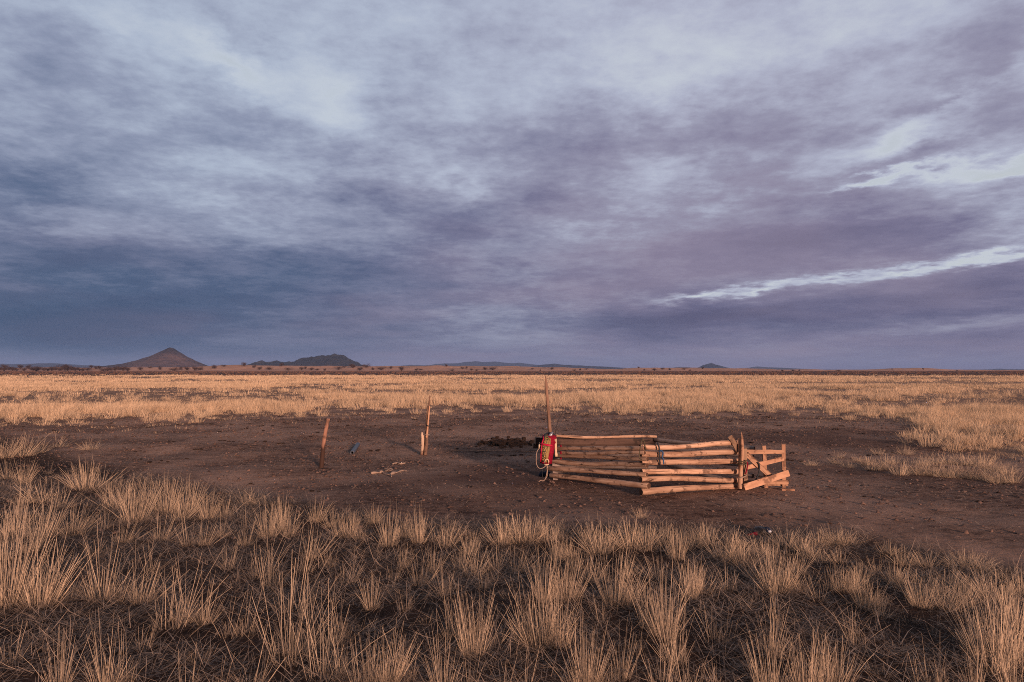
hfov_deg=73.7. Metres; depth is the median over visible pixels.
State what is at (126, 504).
grass tuft
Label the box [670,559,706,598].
grass tuft
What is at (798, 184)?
sky
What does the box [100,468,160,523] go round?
grass tuft
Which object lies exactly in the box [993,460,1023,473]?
grass tuft
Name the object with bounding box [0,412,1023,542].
soil clods
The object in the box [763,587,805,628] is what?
grass tuft
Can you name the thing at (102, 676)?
grass tuft
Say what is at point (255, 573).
grass tuft
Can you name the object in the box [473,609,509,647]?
grass tuft
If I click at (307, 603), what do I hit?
grass tuft
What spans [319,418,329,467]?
leaning stake
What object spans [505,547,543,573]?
grass tuft
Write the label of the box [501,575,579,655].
grass tuft
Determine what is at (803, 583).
grass tuft
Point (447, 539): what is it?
grass tuft
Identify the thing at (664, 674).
grass tuft
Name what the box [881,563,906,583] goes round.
grass tuft
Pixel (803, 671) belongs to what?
grass tuft
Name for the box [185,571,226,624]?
grass tuft
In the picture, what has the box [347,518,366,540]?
grass tuft
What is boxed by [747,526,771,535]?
litter scrap
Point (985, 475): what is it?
grass tuft
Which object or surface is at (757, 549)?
grass tuft
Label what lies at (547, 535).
grass tuft
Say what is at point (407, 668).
grass tuft
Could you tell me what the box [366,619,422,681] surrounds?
grass tuft
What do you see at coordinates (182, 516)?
grass tuft
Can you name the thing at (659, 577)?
grass tuft
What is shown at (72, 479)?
grass tuft
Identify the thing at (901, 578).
grass tuft
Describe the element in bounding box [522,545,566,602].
grass tuft
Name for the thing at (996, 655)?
grass tuft
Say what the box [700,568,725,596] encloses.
grass tuft
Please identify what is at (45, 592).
grass tuft
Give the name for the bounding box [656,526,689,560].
grass tuft
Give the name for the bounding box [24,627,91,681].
grass tuft
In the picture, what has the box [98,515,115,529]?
grass tuft
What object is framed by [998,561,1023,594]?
grass tuft
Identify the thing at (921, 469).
grass tuft
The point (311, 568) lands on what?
grass tuft
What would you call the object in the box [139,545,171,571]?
grass tuft
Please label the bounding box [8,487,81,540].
grass tuft
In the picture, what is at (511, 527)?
grass tuft
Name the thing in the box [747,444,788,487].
wooden gate
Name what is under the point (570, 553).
grass tuft
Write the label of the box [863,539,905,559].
grass tuft
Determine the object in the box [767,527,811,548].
grass tuft
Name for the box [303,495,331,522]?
grass tuft
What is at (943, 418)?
grass
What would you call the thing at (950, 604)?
grass tuft
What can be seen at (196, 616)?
grass tuft
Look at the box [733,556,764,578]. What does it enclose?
grass tuft
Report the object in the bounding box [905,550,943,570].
grass tuft
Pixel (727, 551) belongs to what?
grass tuft
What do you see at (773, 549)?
grass tuft
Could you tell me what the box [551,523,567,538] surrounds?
grass tuft
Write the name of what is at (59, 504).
grass tuft
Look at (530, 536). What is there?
grass tuft
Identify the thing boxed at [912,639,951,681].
grass tuft
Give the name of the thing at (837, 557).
grass tuft
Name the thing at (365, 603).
grass tuft
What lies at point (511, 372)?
scrub
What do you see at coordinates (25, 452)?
grass tuft
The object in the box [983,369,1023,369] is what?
mountain range
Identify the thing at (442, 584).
grass tuft
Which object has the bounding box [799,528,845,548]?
grass tuft
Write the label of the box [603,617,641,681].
grass tuft
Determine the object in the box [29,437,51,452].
grass tuft
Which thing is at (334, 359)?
flat topped hill
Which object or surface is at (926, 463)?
grass tuft
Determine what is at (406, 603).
grass tuft
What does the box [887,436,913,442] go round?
grass tuft
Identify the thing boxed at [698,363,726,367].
purple hill
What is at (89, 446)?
grass tuft
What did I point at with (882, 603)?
grass tuft
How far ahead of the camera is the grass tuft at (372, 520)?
7.66 m
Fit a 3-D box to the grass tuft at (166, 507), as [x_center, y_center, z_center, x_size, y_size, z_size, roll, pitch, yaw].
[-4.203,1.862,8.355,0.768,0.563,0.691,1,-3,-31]
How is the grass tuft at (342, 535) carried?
on the ground at (996, 543)
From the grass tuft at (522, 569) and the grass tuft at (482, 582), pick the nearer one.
the grass tuft at (482, 582)
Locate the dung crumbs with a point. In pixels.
(511, 447)
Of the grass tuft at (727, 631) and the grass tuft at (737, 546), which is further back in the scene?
the grass tuft at (737, 546)
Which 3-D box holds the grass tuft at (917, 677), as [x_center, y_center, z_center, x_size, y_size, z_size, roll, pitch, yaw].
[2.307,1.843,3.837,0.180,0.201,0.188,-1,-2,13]
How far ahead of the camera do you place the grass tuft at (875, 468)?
12.14 m
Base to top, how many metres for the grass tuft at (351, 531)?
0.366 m
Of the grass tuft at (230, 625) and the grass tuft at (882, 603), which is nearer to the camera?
the grass tuft at (230, 625)
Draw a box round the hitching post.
[545,375,553,456]
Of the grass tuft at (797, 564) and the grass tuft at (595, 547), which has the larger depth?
the grass tuft at (595, 547)
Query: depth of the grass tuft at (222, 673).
3.77 m
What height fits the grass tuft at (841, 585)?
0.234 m
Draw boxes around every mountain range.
[0,363,96,367]
[403,361,582,366]
[530,364,623,368]
[674,366,820,369]
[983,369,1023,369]
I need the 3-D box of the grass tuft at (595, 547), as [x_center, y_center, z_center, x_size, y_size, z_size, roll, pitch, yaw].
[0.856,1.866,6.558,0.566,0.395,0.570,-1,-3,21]
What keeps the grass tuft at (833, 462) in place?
on the ground at (996, 543)
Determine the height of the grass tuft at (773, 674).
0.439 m
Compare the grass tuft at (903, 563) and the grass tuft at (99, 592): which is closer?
the grass tuft at (99, 592)
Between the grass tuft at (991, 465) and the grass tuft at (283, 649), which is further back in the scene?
the grass tuft at (991, 465)
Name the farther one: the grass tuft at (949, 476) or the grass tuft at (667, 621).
the grass tuft at (949, 476)
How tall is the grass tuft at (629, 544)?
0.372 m
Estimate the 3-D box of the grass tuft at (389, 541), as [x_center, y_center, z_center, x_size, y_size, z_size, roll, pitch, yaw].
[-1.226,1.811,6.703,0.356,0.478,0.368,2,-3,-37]
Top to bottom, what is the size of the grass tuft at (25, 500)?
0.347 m
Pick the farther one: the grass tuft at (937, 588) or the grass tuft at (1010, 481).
the grass tuft at (1010, 481)
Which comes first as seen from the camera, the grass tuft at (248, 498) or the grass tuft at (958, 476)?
the grass tuft at (248, 498)
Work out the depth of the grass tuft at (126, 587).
5.12 m
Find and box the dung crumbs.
[2,412,1006,501]
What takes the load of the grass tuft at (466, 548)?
on the ground at (996, 543)
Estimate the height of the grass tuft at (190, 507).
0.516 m
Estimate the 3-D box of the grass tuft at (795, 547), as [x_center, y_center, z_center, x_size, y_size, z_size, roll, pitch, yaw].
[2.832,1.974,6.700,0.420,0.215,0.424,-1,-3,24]
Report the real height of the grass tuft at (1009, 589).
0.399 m
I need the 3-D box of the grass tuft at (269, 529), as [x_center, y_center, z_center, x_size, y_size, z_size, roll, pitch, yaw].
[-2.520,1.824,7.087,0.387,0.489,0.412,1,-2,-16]
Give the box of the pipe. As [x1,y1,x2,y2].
[350,442,359,453]
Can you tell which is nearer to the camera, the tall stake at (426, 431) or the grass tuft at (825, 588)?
the grass tuft at (825, 588)
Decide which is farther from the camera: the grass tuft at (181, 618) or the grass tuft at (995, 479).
the grass tuft at (995, 479)
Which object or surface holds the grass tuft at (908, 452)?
on the ground at (996, 543)
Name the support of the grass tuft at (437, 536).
on the ground at (996, 543)
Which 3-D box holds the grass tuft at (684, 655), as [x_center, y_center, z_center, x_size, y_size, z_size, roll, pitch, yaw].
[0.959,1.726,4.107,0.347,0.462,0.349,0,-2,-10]
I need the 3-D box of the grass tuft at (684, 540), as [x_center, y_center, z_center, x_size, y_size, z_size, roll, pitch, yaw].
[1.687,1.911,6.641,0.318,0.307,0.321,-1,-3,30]
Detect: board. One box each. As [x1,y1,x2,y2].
[743,470,789,489]
[780,488,794,490]
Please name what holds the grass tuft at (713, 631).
on the ground at (996, 543)
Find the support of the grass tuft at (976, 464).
on the ground at (996, 543)
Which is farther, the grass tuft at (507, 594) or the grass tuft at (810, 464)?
the grass tuft at (810, 464)
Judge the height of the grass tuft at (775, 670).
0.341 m
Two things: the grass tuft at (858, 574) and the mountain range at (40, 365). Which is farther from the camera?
the mountain range at (40, 365)
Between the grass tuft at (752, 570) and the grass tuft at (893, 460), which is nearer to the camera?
the grass tuft at (752, 570)
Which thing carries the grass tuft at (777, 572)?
on the ground at (996, 543)
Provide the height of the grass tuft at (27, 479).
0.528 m
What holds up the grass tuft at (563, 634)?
on the ground at (996, 543)
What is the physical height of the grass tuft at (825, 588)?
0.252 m
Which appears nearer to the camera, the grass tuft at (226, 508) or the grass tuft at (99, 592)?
the grass tuft at (99, 592)
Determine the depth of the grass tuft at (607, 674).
3.79 m
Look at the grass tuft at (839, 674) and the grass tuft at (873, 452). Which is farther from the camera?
the grass tuft at (873, 452)
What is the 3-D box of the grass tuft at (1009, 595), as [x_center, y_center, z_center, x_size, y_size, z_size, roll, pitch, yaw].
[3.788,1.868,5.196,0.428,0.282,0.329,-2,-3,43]
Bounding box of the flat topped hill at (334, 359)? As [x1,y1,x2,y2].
[247,353,362,365]
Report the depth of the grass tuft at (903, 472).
11.51 m
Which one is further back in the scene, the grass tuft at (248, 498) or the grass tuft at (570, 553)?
the grass tuft at (248, 498)
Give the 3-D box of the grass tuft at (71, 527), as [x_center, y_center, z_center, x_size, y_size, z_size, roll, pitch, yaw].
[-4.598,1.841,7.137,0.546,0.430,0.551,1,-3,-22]
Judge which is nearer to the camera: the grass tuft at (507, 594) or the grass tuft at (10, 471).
the grass tuft at (507, 594)
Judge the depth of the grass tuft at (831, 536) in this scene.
6.95 m
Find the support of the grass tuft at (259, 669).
on the ground at (996, 543)
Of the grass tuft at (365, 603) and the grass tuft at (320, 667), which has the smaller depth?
the grass tuft at (320, 667)
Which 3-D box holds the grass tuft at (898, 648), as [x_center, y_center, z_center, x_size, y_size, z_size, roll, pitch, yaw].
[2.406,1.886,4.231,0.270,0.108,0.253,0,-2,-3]
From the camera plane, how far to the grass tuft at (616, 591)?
5.02 m
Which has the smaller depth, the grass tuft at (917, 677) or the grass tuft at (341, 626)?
the grass tuft at (917, 677)
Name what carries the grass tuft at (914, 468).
on the ground at (996, 543)
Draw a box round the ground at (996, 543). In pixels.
[0,371,1023,681]
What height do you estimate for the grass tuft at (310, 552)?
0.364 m
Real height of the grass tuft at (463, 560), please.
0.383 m
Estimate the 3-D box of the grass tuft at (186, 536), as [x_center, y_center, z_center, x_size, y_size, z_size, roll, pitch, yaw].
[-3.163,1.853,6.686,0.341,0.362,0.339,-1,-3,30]
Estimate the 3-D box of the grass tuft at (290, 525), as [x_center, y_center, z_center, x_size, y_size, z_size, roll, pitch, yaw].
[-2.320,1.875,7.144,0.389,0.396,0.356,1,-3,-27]
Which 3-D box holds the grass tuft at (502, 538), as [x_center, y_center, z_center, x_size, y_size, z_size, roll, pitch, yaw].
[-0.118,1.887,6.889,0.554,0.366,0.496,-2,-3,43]
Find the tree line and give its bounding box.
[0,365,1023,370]
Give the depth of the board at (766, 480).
9.92 m
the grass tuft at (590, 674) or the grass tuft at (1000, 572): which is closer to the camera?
the grass tuft at (590, 674)
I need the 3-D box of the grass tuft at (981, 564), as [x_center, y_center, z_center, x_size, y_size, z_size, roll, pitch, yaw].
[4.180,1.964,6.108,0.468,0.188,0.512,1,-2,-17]
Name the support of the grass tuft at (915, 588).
on the ground at (996, 543)
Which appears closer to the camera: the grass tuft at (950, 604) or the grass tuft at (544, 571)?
the grass tuft at (950, 604)
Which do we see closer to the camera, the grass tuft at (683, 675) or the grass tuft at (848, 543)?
the grass tuft at (683, 675)
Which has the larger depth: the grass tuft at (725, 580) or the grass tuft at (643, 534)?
the grass tuft at (643, 534)
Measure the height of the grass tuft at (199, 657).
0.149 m
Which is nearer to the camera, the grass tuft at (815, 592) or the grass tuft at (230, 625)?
the grass tuft at (230, 625)
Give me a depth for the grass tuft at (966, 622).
4.33 m
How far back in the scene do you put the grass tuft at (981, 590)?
5.26 m
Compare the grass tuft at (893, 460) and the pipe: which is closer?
the grass tuft at (893, 460)
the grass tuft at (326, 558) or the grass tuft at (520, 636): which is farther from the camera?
the grass tuft at (326, 558)
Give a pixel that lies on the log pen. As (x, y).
(679, 460)
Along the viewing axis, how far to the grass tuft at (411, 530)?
7.03 m
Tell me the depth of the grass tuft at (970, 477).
11.08 m
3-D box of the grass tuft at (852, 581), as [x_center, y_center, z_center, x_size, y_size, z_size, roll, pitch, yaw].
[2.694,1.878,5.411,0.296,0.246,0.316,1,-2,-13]
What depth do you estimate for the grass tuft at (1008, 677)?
3.76 m
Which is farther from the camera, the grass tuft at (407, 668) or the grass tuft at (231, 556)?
the grass tuft at (231, 556)
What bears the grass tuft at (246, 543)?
on the ground at (996, 543)
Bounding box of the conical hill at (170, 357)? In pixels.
[101,347,206,367]
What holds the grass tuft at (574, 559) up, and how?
on the ground at (996, 543)
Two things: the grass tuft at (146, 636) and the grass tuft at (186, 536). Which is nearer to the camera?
the grass tuft at (146, 636)
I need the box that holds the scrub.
[0,371,1023,374]
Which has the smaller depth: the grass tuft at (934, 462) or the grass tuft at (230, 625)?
the grass tuft at (230, 625)
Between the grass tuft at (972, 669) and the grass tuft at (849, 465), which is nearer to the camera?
the grass tuft at (972, 669)
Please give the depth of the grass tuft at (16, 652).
4.00 m
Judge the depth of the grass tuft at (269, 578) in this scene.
5.50 m
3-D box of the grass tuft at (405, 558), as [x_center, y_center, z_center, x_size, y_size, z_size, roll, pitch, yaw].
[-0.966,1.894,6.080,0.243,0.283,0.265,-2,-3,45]
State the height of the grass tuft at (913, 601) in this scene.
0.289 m
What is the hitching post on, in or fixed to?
on the ground at (996, 543)
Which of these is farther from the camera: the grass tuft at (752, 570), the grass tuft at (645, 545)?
the grass tuft at (645, 545)
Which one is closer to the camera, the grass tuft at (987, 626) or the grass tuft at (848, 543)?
the grass tuft at (987, 626)
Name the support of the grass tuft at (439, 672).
on the ground at (996, 543)
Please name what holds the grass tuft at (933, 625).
on the ground at (996, 543)
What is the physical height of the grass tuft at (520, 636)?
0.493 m
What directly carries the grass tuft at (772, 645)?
on the ground at (996, 543)
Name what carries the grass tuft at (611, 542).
on the ground at (996, 543)
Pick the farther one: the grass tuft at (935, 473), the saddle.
the grass tuft at (935, 473)
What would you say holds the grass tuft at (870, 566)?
on the ground at (996, 543)
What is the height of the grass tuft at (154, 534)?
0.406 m
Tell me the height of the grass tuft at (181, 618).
0.540 m
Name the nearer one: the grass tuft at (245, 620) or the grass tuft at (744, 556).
the grass tuft at (245, 620)
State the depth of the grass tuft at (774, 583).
5.34 m
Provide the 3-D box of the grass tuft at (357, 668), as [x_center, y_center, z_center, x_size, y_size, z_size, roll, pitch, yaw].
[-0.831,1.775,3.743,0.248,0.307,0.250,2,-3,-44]
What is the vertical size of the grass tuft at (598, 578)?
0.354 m
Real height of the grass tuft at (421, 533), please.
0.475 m
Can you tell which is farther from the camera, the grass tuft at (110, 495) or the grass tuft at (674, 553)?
the grass tuft at (110, 495)
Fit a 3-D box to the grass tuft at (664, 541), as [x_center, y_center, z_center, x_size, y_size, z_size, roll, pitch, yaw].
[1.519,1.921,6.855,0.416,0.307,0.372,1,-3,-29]
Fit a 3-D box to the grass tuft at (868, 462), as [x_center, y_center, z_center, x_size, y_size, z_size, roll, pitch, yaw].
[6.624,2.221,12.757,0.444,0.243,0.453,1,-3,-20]
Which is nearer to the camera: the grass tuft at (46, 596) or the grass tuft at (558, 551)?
the grass tuft at (46, 596)
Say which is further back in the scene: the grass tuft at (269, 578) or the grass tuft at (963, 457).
the grass tuft at (963, 457)
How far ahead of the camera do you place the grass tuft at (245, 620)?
4.52 m
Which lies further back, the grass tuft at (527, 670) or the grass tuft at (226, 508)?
the grass tuft at (226, 508)
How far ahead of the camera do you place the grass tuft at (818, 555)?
6.47 m
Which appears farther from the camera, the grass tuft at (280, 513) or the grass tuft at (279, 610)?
the grass tuft at (280, 513)
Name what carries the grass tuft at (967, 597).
on the ground at (996, 543)
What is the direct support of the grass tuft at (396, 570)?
on the ground at (996, 543)
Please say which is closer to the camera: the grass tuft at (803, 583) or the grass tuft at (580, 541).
the grass tuft at (803, 583)
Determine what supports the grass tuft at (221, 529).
on the ground at (996, 543)
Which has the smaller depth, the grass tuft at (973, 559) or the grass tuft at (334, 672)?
the grass tuft at (334, 672)
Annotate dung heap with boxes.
[477,436,533,448]
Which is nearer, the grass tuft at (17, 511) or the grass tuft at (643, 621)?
the grass tuft at (643, 621)
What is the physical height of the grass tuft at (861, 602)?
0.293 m
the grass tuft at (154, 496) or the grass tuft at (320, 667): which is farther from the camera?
the grass tuft at (154, 496)
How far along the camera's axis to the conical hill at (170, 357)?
2419.14 m
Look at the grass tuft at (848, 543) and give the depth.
6.91 m
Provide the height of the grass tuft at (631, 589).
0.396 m
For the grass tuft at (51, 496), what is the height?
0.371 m
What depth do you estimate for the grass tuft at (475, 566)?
5.86 m
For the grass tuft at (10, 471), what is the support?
on the ground at (996, 543)
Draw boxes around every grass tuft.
[0,436,29,457]
[0,455,20,478]
[0,477,59,610]
[0,492,47,536]
[0,505,88,600]
[0,506,29,559]
[0,621,31,664]
[1,482,41,503]
[1,510,70,555]
[3,431,49,456]
[7,459,41,484]
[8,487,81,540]
[8,532,91,609]
[8,623,62,644]
[13,476,63,502]
[17,539,90,603]
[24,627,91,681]
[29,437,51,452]
[45,481,87,508]
[45,499,102,536]
[46,525,145,601]
[50,435,73,446]
[53,467,95,487]
[58,456,115,490]
[73,439,112,449]
[73,607,134,681]
[80,533,109,554]
[89,465,123,487]
[89,470,133,508]
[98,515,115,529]
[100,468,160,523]
[101,555,153,605]
[101,625,146,681]
[104,513,154,543]
[105,474,152,511]
[119,552,188,606]
[126,607,162,650]
[127,473,173,508]
[138,549,225,631]
[139,474,198,513]
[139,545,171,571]
[147,512,192,541]
[161,561,230,624]
[163,488,207,521]
[166,477,216,514]
[169,512,199,546]
[174,643,200,681]
[184,646,212,666]
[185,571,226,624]
[189,488,226,519]
[196,521,226,545]
[200,653,235,681]
[205,517,231,536]
[207,593,247,638]
[210,496,246,517]
[214,532,240,569]
[218,579,264,637]
[229,510,259,546]
[230,624,284,681]
[232,487,269,505]
[238,557,331,671]
[246,528,288,578]
[251,495,288,538]
[254,543,292,588]
[262,522,335,615]
[264,495,301,530]
[270,581,336,658]
[276,507,304,537]
[286,578,394,681]
[290,543,319,573]
[292,573,325,621]
[295,583,352,649]
[299,523,339,559]
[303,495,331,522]
[311,540,339,568]
[313,508,346,527]
[320,515,347,536]
[322,617,385,680]
[323,596,376,644]
[331,640,372,681]
[336,504,366,537]
[337,556,362,584]
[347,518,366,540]
[350,628,401,681]
[356,573,382,610]
[363,506,384,525]
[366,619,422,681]
[372,508,404,546]
[380,628,432,681]
[386,559,406,580]
[392,510,418,537]
[392,544,416,566]
[397,579,413,609]
[400,547,439,587]
[401,514,423,538]
[405,501,430,543]
[414,611,466,681]
[420,545,451,572]
[425,520,453,543]
[427,565,455,596]
[431,517,467,547]
[437,579,476,645]
[445,572,510,657]
[449,531,474,571]
[454,528,486,555]
[456,646,484,681]
[457,543,494,577]
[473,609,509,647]
[475,564,491,589]
[476,516,516,546]
[482,549,509,570]
[486,510,550,544]
[488,576,523,599]
[495,573,549,644]
[498,517,522,539]
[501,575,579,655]
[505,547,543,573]
[509,642,542,681]
[511,512,559,544]
[521,552,551,576]
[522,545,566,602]
[525,583,584,648]
[531,544,578,598]
[534,514,562,541]
[539,531,574,561]
[542,628,596,681]
[547,543,597,601]
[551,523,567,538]
[559,535,582,557]
[562,619,616,681]
[566,545,588,570]
[571,511,623,556]
[572,515,604,546]
[575,550,611,583]
[585,533,641,608]
[592,519,633,547]
[593,661,615,681]
[603,517,660,550]
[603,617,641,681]
[615,559,651,608]
[616,554,650,577]
[625,564,655,600]
[626,583,675,629]
[627,633,648,653]
[628,506,648,518]
[630,524,658,544]
[631,544,672,580]
[632,561,694,643]
[634,520,667,551]
[637,597,695,666]
[638,624,683,681]
[649,521,681,545]
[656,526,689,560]
[663,636,699,681]
[669,524,698,551]
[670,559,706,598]
[677,554,713,593]
[684,519,718,546]
[687,523,707,548]
[694,602,760,647]
[696,525,756,565]
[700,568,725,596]
[706,564,738,589]
[712,623,755,640]
[718,535,767,568]
[719,526,755,555]
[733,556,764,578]
[737,620,801,681]
[739,536,774,556]
[739,599,805,658]
[744,541,806,595]
[753,638,796,681]
[757,538,780,559]
[757,541,811,591]
[763,545,816,593]
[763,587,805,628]
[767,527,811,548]
[779,530,821,552]
[783,628,834,681]
[784,550,813,574]
[790,568,820,594]
[793,535,829,560]
[793,635,836,681]
[797,620,856,681]
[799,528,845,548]
[800,544,834,563]
[801,575,831,601]
[804,459,819,465]
[816,524,849,545]
[816,524,875,545]
[817,631,870,681]
[820,563,859,595]
[821,551,854,563]
[821,566,843,591]
[824,458,844,464]
[831,460,856,467]
[836,561,878,584]
[836,570,889,610]
[836,608,887,652]
[838,604,866,640]
[840,564,869,592]
[851,576,891,606]
[853,555,885,572]
[858,454,874,465]
[862,457,891,470]
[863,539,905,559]
[864,593,896,619]
[868,447,886,454]
[875,453,898,470]
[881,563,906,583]
[883,454,906,463]
[885,445,920,454]
[885,458,914,475]
[885,546,919,567]
[886,566,919,589]
[886,639,914,655]
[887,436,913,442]
[898,571,942,597]
[898,571,952,610]
[904,457,931,474]
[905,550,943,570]
[905,657,934,681]
[907,458,936,475]
[909,567,946,584]
[912,454,939,465]
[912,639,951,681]
[915,457,949,475]
[919,569,951,600]
[923,451,949,463]
[926,609,940,633]
[928,576,981,611]
[932,459,960,478]
[932,549,994,568]
[934,582,1001,649]
[935,566,969,588]
[937,453,960,463]
[938,460,971,478]
[941,575,982,609]
[948,546,1002,570]
[949,455,991,467]
[950,453,982,465]
[951,583,1023,675]
[952,641,999,681]
[953,564,1013,602]
[954,461,987,479]
[957,555,1012,572]
[958,572,991,593]
[958,572,1023,666]
[961,466,1001,481]
[974,455,1012,469]
[975,464,1014,483]
[979,573,1023,627]
[983,466,1022,483]
[983,565,1019,579]
[983,589,1023,672]
[984,626,1023,681]
[989,566,1023,600]
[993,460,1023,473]
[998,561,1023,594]
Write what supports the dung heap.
on the ground at (996, 543)
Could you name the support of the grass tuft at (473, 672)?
on the ground at (996, 543)
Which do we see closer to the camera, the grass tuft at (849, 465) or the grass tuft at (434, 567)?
the grass tuft at (434, 567)
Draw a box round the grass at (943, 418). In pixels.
[0,374,1023,464]
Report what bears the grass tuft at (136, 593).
on the ground at (996, 543)
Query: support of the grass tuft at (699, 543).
on the ground at (996, 543)
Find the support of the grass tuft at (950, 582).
on the ground at (996, 543)
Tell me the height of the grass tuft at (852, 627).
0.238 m
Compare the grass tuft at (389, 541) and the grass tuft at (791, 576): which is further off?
the grass tuft at (389, 541)
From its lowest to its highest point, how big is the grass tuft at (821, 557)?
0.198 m
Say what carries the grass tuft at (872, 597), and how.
on the ground at (996, 543)
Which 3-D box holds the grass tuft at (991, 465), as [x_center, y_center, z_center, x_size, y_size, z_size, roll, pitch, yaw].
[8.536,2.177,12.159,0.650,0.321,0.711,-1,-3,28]
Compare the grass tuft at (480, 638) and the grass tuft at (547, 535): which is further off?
the grass tuft at (547, 535)
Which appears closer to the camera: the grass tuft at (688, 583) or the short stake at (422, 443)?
the grass tuft at (688, 583)
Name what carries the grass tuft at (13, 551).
on the ground at (996, 543)
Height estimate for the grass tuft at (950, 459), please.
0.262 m
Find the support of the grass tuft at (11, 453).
on the ground at (996, 543)
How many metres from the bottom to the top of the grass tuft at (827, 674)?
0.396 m
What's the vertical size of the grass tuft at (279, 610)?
0.678 m
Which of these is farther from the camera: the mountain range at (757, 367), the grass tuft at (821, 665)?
the mountain range at (757, 367)
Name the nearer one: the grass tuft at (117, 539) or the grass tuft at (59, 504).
the grass tuft at (117, 539)
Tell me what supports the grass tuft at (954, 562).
on the ground at (996, 543)
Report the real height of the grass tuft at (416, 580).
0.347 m
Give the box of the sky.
[0,0,1023,369]
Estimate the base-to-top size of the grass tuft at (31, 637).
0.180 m
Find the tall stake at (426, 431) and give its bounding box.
[424,396,429,454]
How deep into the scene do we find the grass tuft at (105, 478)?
10.13 m
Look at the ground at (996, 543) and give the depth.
7.91 m
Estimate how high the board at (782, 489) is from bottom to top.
0.025 m
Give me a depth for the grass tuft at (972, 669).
3.75 m
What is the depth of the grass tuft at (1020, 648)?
4.04 m
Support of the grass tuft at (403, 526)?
on the ground at (996, 543)
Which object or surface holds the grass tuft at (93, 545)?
on the ground at (996, 543)
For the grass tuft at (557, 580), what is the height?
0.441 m
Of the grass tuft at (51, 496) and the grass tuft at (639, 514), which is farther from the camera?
the grass tuft at (51, 496)
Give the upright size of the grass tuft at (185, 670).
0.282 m
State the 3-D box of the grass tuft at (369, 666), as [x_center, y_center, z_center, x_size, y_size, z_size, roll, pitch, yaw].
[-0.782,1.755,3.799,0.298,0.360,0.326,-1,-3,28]
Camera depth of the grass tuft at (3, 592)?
5.10 m
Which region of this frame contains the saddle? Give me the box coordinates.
[536,432,561,481]
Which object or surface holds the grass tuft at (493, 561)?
on the ground at (996, 543)
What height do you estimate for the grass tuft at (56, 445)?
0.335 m
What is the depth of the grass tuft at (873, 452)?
14.18 m
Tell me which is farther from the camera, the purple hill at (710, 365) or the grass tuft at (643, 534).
the purple hill at (710, 365)
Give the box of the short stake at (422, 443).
[420,432,424,454]
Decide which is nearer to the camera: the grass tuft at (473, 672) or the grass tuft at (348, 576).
the grass tuft at (473, 672)
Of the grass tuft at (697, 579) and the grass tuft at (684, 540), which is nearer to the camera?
the grass tuft at (697, 579)
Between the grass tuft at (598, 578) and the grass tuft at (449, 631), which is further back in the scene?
the grass tuft at (598, 578)
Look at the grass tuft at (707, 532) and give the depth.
6.85 m
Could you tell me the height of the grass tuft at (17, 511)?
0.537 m
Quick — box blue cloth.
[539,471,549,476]
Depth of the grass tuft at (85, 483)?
9.82 m
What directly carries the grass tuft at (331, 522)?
on the ground at (996, 543)
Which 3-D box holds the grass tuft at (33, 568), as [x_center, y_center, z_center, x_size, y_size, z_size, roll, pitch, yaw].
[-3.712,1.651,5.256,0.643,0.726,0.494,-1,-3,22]
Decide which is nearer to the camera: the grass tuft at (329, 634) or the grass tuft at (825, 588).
the grass tuft at (329, 634)
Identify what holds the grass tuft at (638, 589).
on the ground at (996, 543)
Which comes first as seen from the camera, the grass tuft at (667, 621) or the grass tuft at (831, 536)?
the grass tuft at (667, 621)
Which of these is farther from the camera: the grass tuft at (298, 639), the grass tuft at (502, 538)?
the grass tuft at (502, 538)
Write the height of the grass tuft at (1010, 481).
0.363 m
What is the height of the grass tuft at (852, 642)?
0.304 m
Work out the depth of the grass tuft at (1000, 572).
5.79 m
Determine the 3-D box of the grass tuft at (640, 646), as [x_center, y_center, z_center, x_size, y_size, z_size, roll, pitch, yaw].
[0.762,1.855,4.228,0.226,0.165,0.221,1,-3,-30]
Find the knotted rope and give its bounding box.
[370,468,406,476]
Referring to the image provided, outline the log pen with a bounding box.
[532,432,755,494]
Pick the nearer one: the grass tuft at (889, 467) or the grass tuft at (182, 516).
the grass tuft at (182, 516)
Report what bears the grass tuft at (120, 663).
on the ground at (996, 543)
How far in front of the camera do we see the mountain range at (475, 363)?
7774.43 m
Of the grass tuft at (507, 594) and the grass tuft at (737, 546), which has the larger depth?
the grass tuft at (737, 546)
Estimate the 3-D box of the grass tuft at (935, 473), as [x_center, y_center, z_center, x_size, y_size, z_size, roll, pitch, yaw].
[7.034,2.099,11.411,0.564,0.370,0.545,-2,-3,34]
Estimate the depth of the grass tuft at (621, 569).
5.76 m
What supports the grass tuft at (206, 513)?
on the ground at (996, 543)
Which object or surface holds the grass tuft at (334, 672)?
on the ground at (996, 543)
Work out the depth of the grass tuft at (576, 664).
3.76 m
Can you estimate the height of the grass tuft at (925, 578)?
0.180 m
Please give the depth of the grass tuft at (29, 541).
6.49 m
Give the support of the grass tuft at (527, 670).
on the ground at (996, 543)

